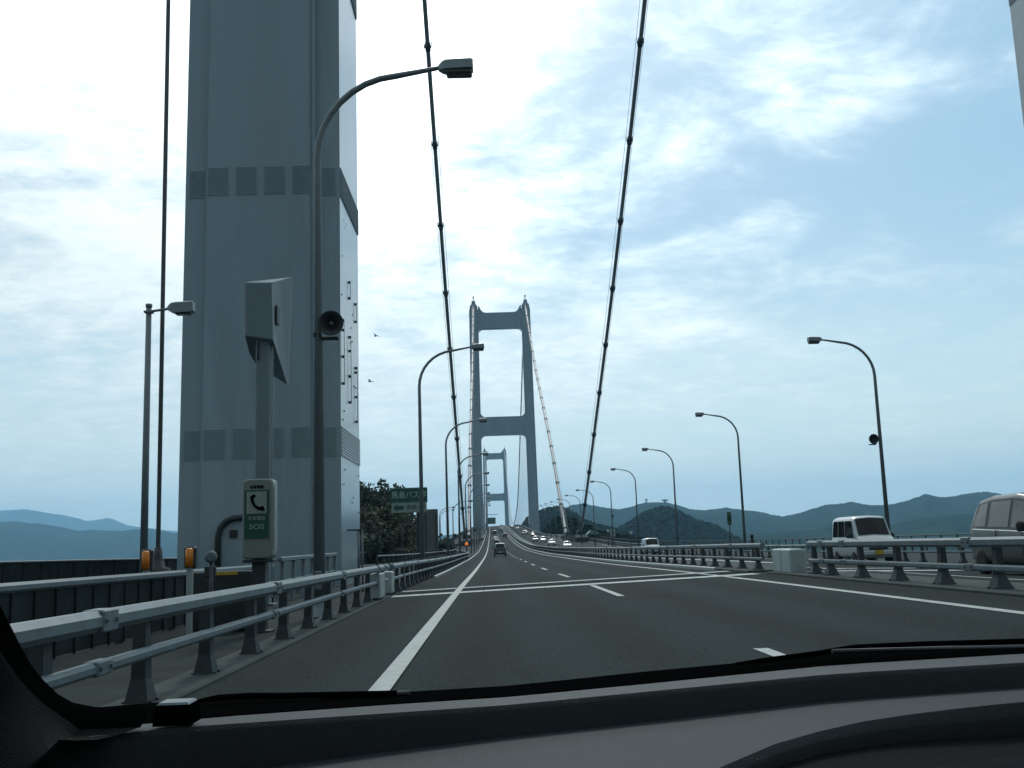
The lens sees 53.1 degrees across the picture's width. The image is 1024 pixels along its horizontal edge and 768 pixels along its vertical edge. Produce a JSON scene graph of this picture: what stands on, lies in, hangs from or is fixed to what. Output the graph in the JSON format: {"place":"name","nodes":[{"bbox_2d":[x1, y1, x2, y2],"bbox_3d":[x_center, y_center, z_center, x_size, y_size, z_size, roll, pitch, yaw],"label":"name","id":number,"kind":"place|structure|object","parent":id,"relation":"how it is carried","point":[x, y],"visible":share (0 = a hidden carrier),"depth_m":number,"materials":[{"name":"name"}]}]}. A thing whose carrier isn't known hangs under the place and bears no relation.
{"place":"outdoors","nodes":[
{"label":"outdoors","id":0,"kind":"place"},
{"bbox_2d":[0,509,177,532],"bbox_3d":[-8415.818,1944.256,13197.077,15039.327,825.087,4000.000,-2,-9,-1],"label":"hills","id":1,"kind":"structure","parent":0,"point":[58,520],"depth_m":12845.54,"materials":[{"name":"blue"}]},
{"bbox_2d":[0,521,456,560],"bbox_3d":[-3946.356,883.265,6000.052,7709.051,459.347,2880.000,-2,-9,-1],"label":"hills","id":2,"kind":"structure","parent":0,"point":[21,541],"depth_m":5331.80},
{"bbox_2d":[52,526,486,706],"bbox_3d":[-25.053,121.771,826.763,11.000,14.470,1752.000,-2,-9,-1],"label":"path","id":3,"kind":"structure","parent":0,"point":[112,686],"depth_m":13.27,"materials":[{"name":"grey concrete"}]},
{"bbox_2d":[0,564,273,660],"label":"panel fence","id":4,"kind":"object","parent":3,"relation":"on","point":[28,601],"visible":0.36,"depth_m":14.19,"materials":[{"name":"metal"}]},
{"bbox_2d":[140,549,153,572],"bbox_3d":[-6.063,3.443,16.954,0.200,1.401,0.192,-2,-9,-1],"label":"marker lamp","id":5,"kind":"object","parent":3,"relation":"on","point":[147,561],"visible":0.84,"depth_m":16.99,"materials":[{"name":"orange plastic"}]},
{"bbox_2d":[150,0,170,571],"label":"hanger cable","id":6,"kind":"object","parent":3,"relation":"on","point":[159,565],"visible":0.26,"depth_m":28.71,"materials":[{"name":"grey metal"}]},
{"bbox_2d":[139,301,194,572],"bbox_3d":[-9.057,1.769,26.870,1.310,8.027,0.320,-2,-9,-1],"label":"street lamp","id":7,"kind":"object","parent":3,"relation":"on","point":[183,308],"visible":0.95,"depth_m":26.96,"materials":[{"name":"metal"}]},
{"bbox_2d":[184,546,196,634],"bbox_3d":[-5.222,3.346,16.581,0.200,1.420,0.192,-2,-9,-1],"label":"marker lamp","id":8,"kind":"object","parent":3,"relation":"on","point":[190,559],"visible":0.83,"depth_m":16.57,"materials":[{"name":"white paint"}]},
{"bbox_2d":[204,551,216,591],"bbox_3d":[-4.167,2.972,14.146,0.185,1.324,0.120,-2,-9,-1],"label":"round marker","id":9,"kind":"object","parent":3,"relation":"on","point":[210,570],"visible":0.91,"depth_m":14.18,"materials":[{"name":"metal"}]},
{"bbox_2d":[193,570,251,631],"bbox_3d":[-4.840,3.645,17.248,1.000,0.970,0.418,-2,-9,-1],"label":"steel cabinet","id":10,"kind":"object","parent":3,"relation":"on","point":[227,613],"visible":0.33,"depth_m":17.09,"materials":[{"name":"grey metal"}]},
{"bbox_2d":[0,532,462,582],"bbox_3d":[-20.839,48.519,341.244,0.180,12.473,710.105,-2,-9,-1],"label":"fence","id":11,"kind":"object","parent":3,"relation":"on","point":[22,571],"visible":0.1,"depth_m":33.86,"materials":[{"name":"metal"}]},
{"bbox_2d":[242,479,277,632],"bbox_3d":[-4.149,2.814,16.855,0.512,2.484,0.432,-2,-9,-1],"label":"phone box","id":12,"kind":"object","parent":3,"relation":"on","point":[260,524],"visible":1,"depth_m":16.76,"materials":[{"name":"paint"}]},
{"bbox_2d":[273,486,277,549],"bbox_3d":[-3.920,2.226,16.976,0.012,1.041,0.260,-2,-9,-1],"label":"door panel","id":13,"kind":"structure","parent":12,"relation":"in","point":[275,544],"depth_m":16.98,"materials":[{"name":"paint"}]},
{"bbox_2d":[245,277,292,605],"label":"sign column","id":14,"kind":"structure","parent":3,"relation":"on","point":[268,304],"depth_m":26.13,"materials":[{"name":"metal"}]},
{"bbox_2d":[278,553,336,599],"bbox_3d":[-6.085,5.788,31.172,0.120,1.180,9.600,-2,-9,-1],"label":"maintenance barrier","id":15,"kind":"object","parent":3,"relation":"on","point":[293,559],"visible":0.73,"depth_m":29.61,"materials":[{"name":"metal"}]},
{"bbox_2d":[347,529,363,591],"bbox_3d":[-4.961,5.596,32.437,0.510,1.972,0.100,-2,-9,-1],"label":"arm post","id":16,"kind":"object","parent":3,"relation":"on","point":[358,547],"visible":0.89,"depth_m":32.47,"materials":[{"name":"metal"}]},
{"bbox_2d":[360,506,392,535],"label":"tree","id":17,"kind":"object","parent":3,"relation":"on","point":[371,525],"visible":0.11,"depth_m":124.43,"materials":[{"name":"green plant"}]},
{"bbox_2d":[360,528,412,564],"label":"tree","id":18,"kind":"object","parent":3,"relation":"on","point":[382,543],"visible":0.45,"depth_m":115.33,"materials":[{"name":"green plant"}]},
{"bbox_2d":[364,501,412,543],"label":"tree","id":19,"kind":"object","parent":3,"relation":"on","point":[387,516],"visible":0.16,"depth_m":130.56,"materials":[{"name":"green plant"}]},
{"bbox_2d":[313,58,472,617],"bbox_3d":[-2.421,-1.179,20.917,3.555,11.530,0.588,-2,-9,-1],"label":"street lamp","id":20,"kind":"object","parent":3,"relation":"on","point":[330,322],"visible":0.95,"depth_m":20.83,"materials":[{"name":"metal"}]},
{"bbox_2d":[375,523,416,559],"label":"tree","id":21,"kind":"object","parent":3,"relation":"on","point":[407,535],"visible":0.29,"depth_m":118.82,"materials":[{"name":"green plant"}]},
{"bbox_2d":[390,487,427,560],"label":"bus stop sign","id":22,"kind":"object","parent":3,"relation":"on","point":[404,500],"visible":0.84,"depth_m":97.19,"materials":[{"name":"metal"}]},
{"bbox_2d":[402,513,416,559],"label":"tree","id":23,"kind":"object","parent":3,"relation":"on","point":[412,516],"visible":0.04,"depth_m":138.60,"materials":[{"name":"green plant"}]},
{"bbox_2d":[376,549,456,572],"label":"side railing","id":24,"kind":"object","parent":3,"relation":"on","point":[452,553],"visible":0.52,"depth_m":64.57,"materials":[{"name":"metal"}]},
{"bbox_2d":[424,509,439,558],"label":"panel sign","id":25,"kind":"object","parent":3,"relation":"on","point":[431,536],"visible":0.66,"depth_m":102.79,"materials":[{"name":"metal"}]},
{"bbox_2d":[389,536,483,593],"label":"guard rail","id":26,"kind":"object","parent":3,"relation":"on","point":[427,570],"visible":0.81,"depth_m":42.70,"materials":[{"name":"metal"}]},
{"bbox_2d":[439,506,453,549],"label":"street lamp","id":27,"kind":"object","parent":3,"relation":"on","point":[440,534],"visible":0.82,"depth_m":212.67,"materials":[{"name":"metal"}]},
{"bbox_2d":[439,537,456,550],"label":"tree","id":28,"kind":"object","parent":3,"relation":"on","point":[442,544],"visible":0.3,"depth_m":196.58,"materials":[{"name":"green plant"}]},
{"bbox_2d":[418,343,483,559],"bbox_3d":[-3.002,3.706,50.976,3.555,11.530,0.475,-2,-9,-1],"label":"street lamp","id":29,"kind":"object","parent":3,"relation":"on","point":[477,347],"visible":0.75,"depth_m":50.96,"materials":[{"name":"metal"}]},
{"bbox_2d":[452,500,472,549],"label":"street lamp","id":30,"kind":"object","parent":3,"relation":"on","point":[454,535],"visible":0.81,"depth_m":168.31,"materials":[{"name":"metal"}]},
{"bbox_2d":[445,418,486,556],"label":"street lamp","id":31,"kind":"object","parent":3,"relation":"on","point":[482,420],"visible":0.79,"depth_m":80.42,"materials":[{"name":"metal"}]},
{"bbox_2d":[458,534,473,545],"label":"anchor block","id":32,"kind":"structure","parent":3,"relation":"attached to","point":[463,541],"depth_m":279.25,"materials":[{"name":"concrete"}]},
{"bbox_2d":[467,305,473,534],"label":"cable","id":33,"kind":"object","parent":32,"relation":"attached to","point":[469,484],"visible":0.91,"depth_m":427.36,"materials":[{"name":"metal"}]},
{"bbox_2d":[457,452,487,553],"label":"street lamp","id":34,"kind":"object","parent":3,"relation":"on","point":[484,453],"visible":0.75,"depth_m":109.80,"materials":[{"name":"metal"}]},
{"bbox_2d":[465,472,488,550],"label":"street lamp","id":35,"kind":"object","parent":3,"relation":"on","point":[465,504],"visible":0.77,"depth_m":139.31,"materials":[{"name":"metal"}]},
{"bbox_2d":[469,484,489,554],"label":"street lamp","id":36,"kind":"object","parent":3,"relation":"on","point":[470,517],"visible":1,"depth_m":168.55,"materials":[{"name":"metal"}]},
{"bbox_2d":[473,492,489,552],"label":"street lamp","id":37,"kind":"object","parent":3,"relation":"on","point":[474,530],"visible":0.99,"depth_m":198.02,"materials":[{"name":"metal"}]},
{"bbox_2d":[475,497,489,549],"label":"street lamp","id":38,"kind":"object","parent":3,"relation":"on","point":[475,518],"visible":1,"depth_m":227.77,"materials":[{"name":"metal"}]},
{"bbox_2d":[477,501,489,546],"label":"street lamp","id":39,"kind":"object","parent":3,"relation":"on","point":[477,521],"visible":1,"depth_m":257.23,"materials":[{"name":"metal"}]},
{"bbox_2d":[376,484,416,528],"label":"tree","id":40,"kind":"object","parent":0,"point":[382,502],"visible":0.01,"depth_m":154.75,"materials":[{"name":"green plant"}]},
{"bbox_2d":[0,0,1023,535],"label":"sky","id":41,"kind":"structure","parent":0,"point":[850,171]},
{"bbox_2d":[542,534,570,541],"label":"slip road","id":42,"kind":"structure","parent":0,"point":[558,538],"depth_m":364.95,"materials":[{"name":"grey asphalt"}]},
{"bbox_2d":[585,530,598,540],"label":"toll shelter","id":43,"kind":"object","parent":42,"relation":"on","point":[590,533],"visible":0.79,"depth_m":297.68,"materials":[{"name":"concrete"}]},
{"bbox_2d":[185,525,1023,698],"bbox_3d":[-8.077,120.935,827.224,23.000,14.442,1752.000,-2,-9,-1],"label":"road","id":44,"kind":"structure","parent":0,"point":[503,637],"depth_m":13.62,"materials":[{"name":"grey asphalt"}]},
{"bbox_2d":[101,596,390,706],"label":"kerb","id":45,"kind":"structure","parent":44,"relation":"on","point":[185,684],"depth_m":11.56,"materials":[{"name":"concrete"}]},
{"bbox_2d":[10,564,389,703],"bbox_3d":[-3.059,2.015,6.940,0.358,1.172,42.444,-2,-9,-1],"label":"guard rail","id":46,"kind":"object","parent":45,"relation":"on","point":[37,637],"visible":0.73,"depth_m":8.94,"materials":[{"name":"metal"}]},
{"bbox_2d":[370,572,384,598],"bbox_3d":[-3.424,5.068,25.769,0.340,0.620,1.100,-2,-9,-1],"label":"joint box","id":47,"kind":"object","parent":45,"relation":"on","point":[377,591],"visible":0.63,"depth_m":25.26,"materials":[{"name":"white paint"}]},
{"bbox_2d":[384,571,393,593],"bbox_3d":[-3.445,5.506,28.433,0.300,0.600,0.500,-2,-9,-1],"label":"joint box","id":48,"kind":"object","parent":44,"relation":"on","point":[389,585],"visible":0.62,"depth_m":28.20,"materials":[{"name":"white paint"}]},
{"bbox_2d":[368,532,489,690],"bbox_3d":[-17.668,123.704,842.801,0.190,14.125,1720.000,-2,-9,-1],"label":"edge line","id":49,"kind":"object","parent":44,"relation":"on","point":[389,676],"visible":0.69,"depth_m":12.21,"materials":[{"name":"paint"}]},
{"bbox_2d":[433,531,486,577],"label":"kerb","id":50,"kind":"structure","parent":44,"relation":"on","point":[442,573],"depth_m":68.92,"materials":[{"name":"white paint"}]},
{"bbox_2d":[487,514,497,532],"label":"direction sign","id":51,"kind":"object","parent":44,"relation":"on","point":[491,520],"visible":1,"depth_m":500.46,"materials":[{"name":"metal"}]},
{"bbox_2d":[492,543,507,556],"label":"hatchback","id":52,"kind":"object","parent":44,"relation":"on","point":[499,548],"visible":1,"depth_m":130.61,"materials":[{"name":"grey paint"}]},
{"bbox_2d":[0,606,1023,767],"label":"own car","id":53,"kind":"object","parent":44,"relation":"on","point":[943,704],"visible":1,"depth_m":0.95,"materials":[{"name":"black plastic"}]},
{"bbox_2d":[496,530,569,576],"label":"lane line","id":54,"kind":"object","parent":44,"relation":"on","point":[542,568],"visible":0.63,"depth_m":50.27,"materials":[{"name":"paint"}]},
{"bbox_2d":[540,536,545,541],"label":"hatchback","id":55,"kind":"object","parent":44,"relation":"on","point":[542,538],"visible":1,"depth_m":285.49,"materials":[{"name":"white paint"}]},
{"bbox_2d":[548,539,555,545],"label":"sedan","id":56,"kind":"object","parent":44,"relation":"on","point":[551,541],"visible":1,"depth_m":240.09,"materials":[{"name":"white paint"}]},
{"bbox_2d":[562,541,572,546],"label":"sedan","id":57,"kind":"object","parent":44,"relation":"on","point":[566,544],"visible":0.8,"depth_m":192.57,"materials":[{"name":"white paint"}]},
{"bbox_2d":[392,571,754,596],"bbox_3d":[1.681,5.716,29.392,9.938,0.314,4.120,-2,-9,-1],"label":"expansion joint","id":58,"kind":"object","parent":44,"relation":"on","point":[557,585],"visible":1,"depth_m":28.22,"materials":[{"name":"metal"}]},
{"bbox_2d":[590,585,623,595],"bbox_3d":[2.184,4.844,24.092,0.150,0.048,6.200,-2,-9,-1],"label":"lane line","id":59,"kind":"object","parent":44,"relation":"on","point":[608,591],"visible":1,"depth_m":23.69,"materials":[{"name":"paint"}]},
{"bbox_2d":[502,526,717,570],"bbox_3d":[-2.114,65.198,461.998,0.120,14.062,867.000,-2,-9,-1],"label":"kerb","id":60,"kind":"structure","parent":44,"relation":"on","point":[684,566],"depth_m":45.98,"materials":[{"name":"white paint"}]},
{"bbox_2d":[504,525,772,564],"bbox_3d":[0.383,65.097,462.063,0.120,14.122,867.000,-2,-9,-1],"label":"kerb","id":61,"kind":"structure","parent":44,"relation":"on","point":[737,562],"depth_m":45.47,"materials":[{"name":"white paint"}]},
{"bbox_2d":[641,538,660,554],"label":"kei van","id":62,"kind":"object","parent":44,"relation":"on","point":[649,542],"visible":0.73,"depth_m":101.93,"materials":[{"name":"white paint"}]},
{"bbox_2d":[503,526,822,572],"bbox_3d":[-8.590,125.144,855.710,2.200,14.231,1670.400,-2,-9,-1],"label":"median strip","id":63,"kind":"object","parent":44,"relation":"on","point":[749,569],"visible":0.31,"depth_m":36.37,"materials":[{"name":"concrete"}]},
{"bbox_2d":[500,525,764,569],"bbox_3d":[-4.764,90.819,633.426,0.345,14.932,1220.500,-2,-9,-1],"label":"guard rail","id":64,"kind":"object","parent":63,"relation":"on","point":[741,558],"visible":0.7,"depth_m":44.11,"materials":[{"name":"metal"}]},
{"bbox_2d":[727,512,731,555],"bbox_3d":[12.715,8.917,59.612,0.252,2.918,0.135,-2,-9,-1],"label":"upright sign","id":65,"kind":"object","parent":44,"relation":"on","point":[729,521],"visible":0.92,"depth_m":59.71,"materials":[{"name":"metal"}]},
{"bbox_2d":[750,534,753,560],"bbox_3d":[10.725,7.450,45.615,0.160,1.509,0.160,-2,-9,-1],"label":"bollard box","id":66,"kind":"object","parent":44,"relation":"on","point":[751,537],"visible":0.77,"depth_m":45.62,"materials":[{"name":"metal"}]},
{"bbox_2d":[502,528,1023,613],"bbox_3d":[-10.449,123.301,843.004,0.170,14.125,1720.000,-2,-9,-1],"label":"edge line","id":67,"kind":"object","parent":44,"relation":"on","point":[981,607],"visible":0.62,"depth_m":17.07,"materials":[{"name":"paint"}]},
{"bbox_2d":[507,526,1023,579],"bbox_3d":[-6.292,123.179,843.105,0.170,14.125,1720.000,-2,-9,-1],"label":"edge line","id":68,"kind":"object","parent":44,"relation":"on","point":[885,571],"visible":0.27,"depth_m":24.07,"materials":[{"name":"paint"}]},
{"bbox_2d":[753,648,785,655],"bbox_3d":[2.543,1.891,5.604,0.150,0.061,9.150,-2,-9,-1],"label":"lane line","id":69,"kind":"object","parent":44,"relation":"on","point":[769,651],"visible":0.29,"depth_m":9.78,"materials":[{"name":"paint"}]},
{"bbox_2d":[832,515,893,560],"bbox_3d":[14.149,6.294,41.366,1.910,1.917,3.512,-2,-9,-1],"label":"kei van","id":70,"kind":"object","parent":44,"relation":"on","point":[866,527],"visible":0.75,"depth_m":40.39,"materials":[{"name":"white paint"}]},
{"bbox_2d":[823,568,961,570],"bbox_3d":[13.847,5.355,29.686,10.388,0.327,4.120,-2,-9,-1],"label":"expansion joint","id":71,"kind":"object","parent":44,"relation":"on","point":[845,569],"visible":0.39,"depth_m":28.28,"materials":[{"name":"metal"}]},
{"bbox_2d":[767,570,1023,596],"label":"median strip","id":72,"kind":"object","parent":44,"relation":"on","point":[972,586],"visible":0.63,"depth_m":18.69,"materials":[{"name":"concrete"}]},
{"bbox_2d":[772,548,806,572],"bbox_3d":[7.339,4.684,27.152,0.420,0.620,1.700,-2,-9,-1],"label":"joint box","id":73,"kind":"object","parent":72,"relation":"on","point":[789,560],"visible":0.89,"depth_m":26.38,"materials":[{"name":"white paint"}]},
{"bbox_2d":[806,536,1023,588],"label":"guard rail","id":74,"kind":"object","parent":72,"relation":"on","point":[998,568],"visible":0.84,"depth_m":18.07,"materials":[{"name":"metal"}]},
{"bbox_2d":[970,492,1023,573],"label":"minivan","id":75,"kind":"object","parent":44,"relation":"on","point":[999,516],"visible":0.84,"depth_m":23.77,"materials":[{"name":"beige paint"}]},
{"bbox_2d":[572,541,975,562],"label":"path","id":76,"kind":"structure","parent":0,"point":[932,557],"depth_m":68.16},
{"bbox_2d":[557,499,571,543],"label":"street lamp","id":77,"kind":"object","parent":76,"relation":"on","point":[570,519],"visible":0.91,"depth_m":257.68,"materials":[{"name":"metal"}]},
{"bbox_2d":[565,495,582,545],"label":"street lamp","id":78,"kind":"object","parent":76,"relation":"on","point":[580,518],"visible":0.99,"depth_m":228.31,"materials":[{"name":"metal"}]},
{"bbox_2d":[561,530,588,541],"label":"anchor block","id":79,"kind":"structure","parent":76,"relation":"attached to","point":[575,538],"depth_m":284.07,"materials":[{"name":"concrete"}]},
{"bbox_2d":[524,303,567,533],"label":"cable","id":80,"kind":"object","parent":79,"relation":"attached to","point":[551,447],"visible":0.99,"depth_m":424.66,"materials":[{"name":"metal"}]},
{"bbox_2d":[576,489,595,546],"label":"street lamp","id":81,"kind":"object","parent":76,"relation":"on","point":[593,515],"visible":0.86,"depth_m":198.95,"materials":[{"name":"metal"}]},
{"bbox_2d":[590,481,613,546],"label":"street lamp","id":82,"kind":"object","parent":76,"relation":"on","point":[612,515],"visible":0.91,"depth_m":169.54,"materials":[{"name":"metal"}]},
{"bbox_2d":[610,529,615,546],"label":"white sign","id":83,"kind":"object","parent":76,"relation":"on","point":[613,535],"visible":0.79,"depth_m":208.20,"materials":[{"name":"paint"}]},
{"bbox_2d":[611,468,639,551],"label":"street lamp","id":84,"kind":"object","parent":76,"relation":"on","point":[612,469],"visible":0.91,"depth_m":140.18,"materials":[{"name":"metal"}]},
{"bbox_2d":[642,448,679,553],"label":"street lamp","id":85,"kind":"object","parent":76,"relation":"on","point":[646,449],"visible":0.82,"depth_m":110.86,"materials":[{"name":"metal"}]},
{"bbox_2d":[695,412,746,556],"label":"street lamp","id":86,"kind":"object","parent":76,"relation":"on","point":[699,414],"visible":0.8,"depth_m":81.53,"materials":[{"name":"metal"}]},
{"bbox_2d":[515,524,971,562],"bbox_3d":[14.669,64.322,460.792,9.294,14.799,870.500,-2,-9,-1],"label":"guard rail","id":87,"kind":"object","parent":76,"relation":"on","point":[962,552],"visible":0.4,"depth_m":71.39,"materials":[{"name":"metal"}]},
{"bbox_2d":[605,533,969,550],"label":"fence","id":88,"kind":"object","parent":76,"relation":"on","point":[766,542],"visible":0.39,"depth_m":116.42,"materials":[{"name":"metal"}]},
{"bbox_2d":[807,337,890,532],"bbox_3d":[17.261,3.209,52.100,3.555,11.530,0.588,-2,-9,-1],"label":"street lamp","id":89,"kind":"object","parent":76,"relation":"on","point":[874,439],"visible":0.86,"depth_m":52.23,"materials":[{"name":"metal"}]},
{"bbox_2d":[566,492,1001,533],"bbox_3d":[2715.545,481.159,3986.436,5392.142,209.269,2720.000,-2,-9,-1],"label":"hills","id":90,"kind":"structure","parent":0,"point":[924,506],"depth_m":3594.68,"materials":[{"name":"plant"}]},
{"bbox_2d":[733,513,974,550],"bbox_3d":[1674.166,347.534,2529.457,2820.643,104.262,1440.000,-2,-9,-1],"label":"hills","id":91,"kind":"structure","parent":0,"point":[957,524],"depth_m":2345.91,"materials":[{"name":"plant"}]},
{"label":"sea","id":92,"kind":"structure","parent":0,"visible":0},
{"bbox_2d":[483,446,508,525],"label":"bridge tower","id":93,"kind":"structure","parent":92,"relation":"in","point":[500,496],"depth_m":1684.37,"materials":[{"name":"metal"}]},
{"bbox_2d":[469,295,539,531],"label":"bridge tower","id":94,"kind":"structure","parent":92,"relation":"in","point":[523,425],"depth_m":641.52,"materials":[{"name":"metal"}]},
{"bbox_2d":[483,471,486,526],"bbox_3d":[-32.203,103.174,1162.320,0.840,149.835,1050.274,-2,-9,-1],"label":"cable","id":95,"kind":"object","parent":94,"relation":"hanging from","point":[485,520],"visible":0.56,"depth_m":1364.76,"materials":[{"name":"grey metal"}]},
{"bbox_2d":[504,357,528,524],"bbox_3d":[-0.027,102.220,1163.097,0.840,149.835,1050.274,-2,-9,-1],"label":"cable","id":96,"kind":"object","parent":94,"relation":"attached to","point":[519,504],"visible":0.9,"depth_m":846.30,"materials":[{"name":"grey metal"}]},
{"bbox_2d":[177,0,1023,585],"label":"bridge tower","id":97,"kind":"structure","parent":92,"relation":"in","point":[271,82],"depth_m":41.43,"materials":[{"name":"metal"}]},
{"bbox_2d":[420,0,465,538],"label":"cable","id":98,"kind":"object","parent":97,"relation":"attached to","point":[434,145],"visible":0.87,"depth_m":182.63,"materials":[{"name":"metal"}]},
{"bbox_2d":[578,0,647,534],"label":"cable","id":99,"kind":"object","parent":97,"relation":"attached to","point":[629,138],"visible":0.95,"depth_m":183.99,"materials":[{"name":"metal"}]},
{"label":"hills","id":100,"kind":"structure","parent":0,"visible":0},
{"bbox_2d":[360,478,390,527],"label":"tree","id":101,"kind":"object","parent":100,"relation":"on","point":[370,496],"visible":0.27,"depth_m":147.26,"materials":[{"name":"green plant"}]},
{"bbox_2d":[378,482,398,504],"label":"tree","id":102,"kind":"object","parent":100,"relation":"on","point":[395,485],"depth_m":163.12,"materials":[{"name":"green plant"}]},
{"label":"hills","id":103,"kind":"structure","parent":0,"visible":0},
{"bbox_2d":[617,505,751,549],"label":"forest","id":104,"kind":"object","parent":103,"relation":"on","point":[658,523],"visible":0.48,"depth_m":1257.01,"materials":[{"name":"green plant"}]},
{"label":"hills","id":105,"kind":"structure","parent":0,"visible":0},
{"bbox_2d":[521,505,643,544],"bbox_3d":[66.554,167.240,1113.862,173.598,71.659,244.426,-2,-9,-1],"label":"forest","id":106,"kind":"object","parent":105,"relation":"on","point":[543,522],"visible":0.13,"depth_m":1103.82,"materials":[{"name":"green plant"}]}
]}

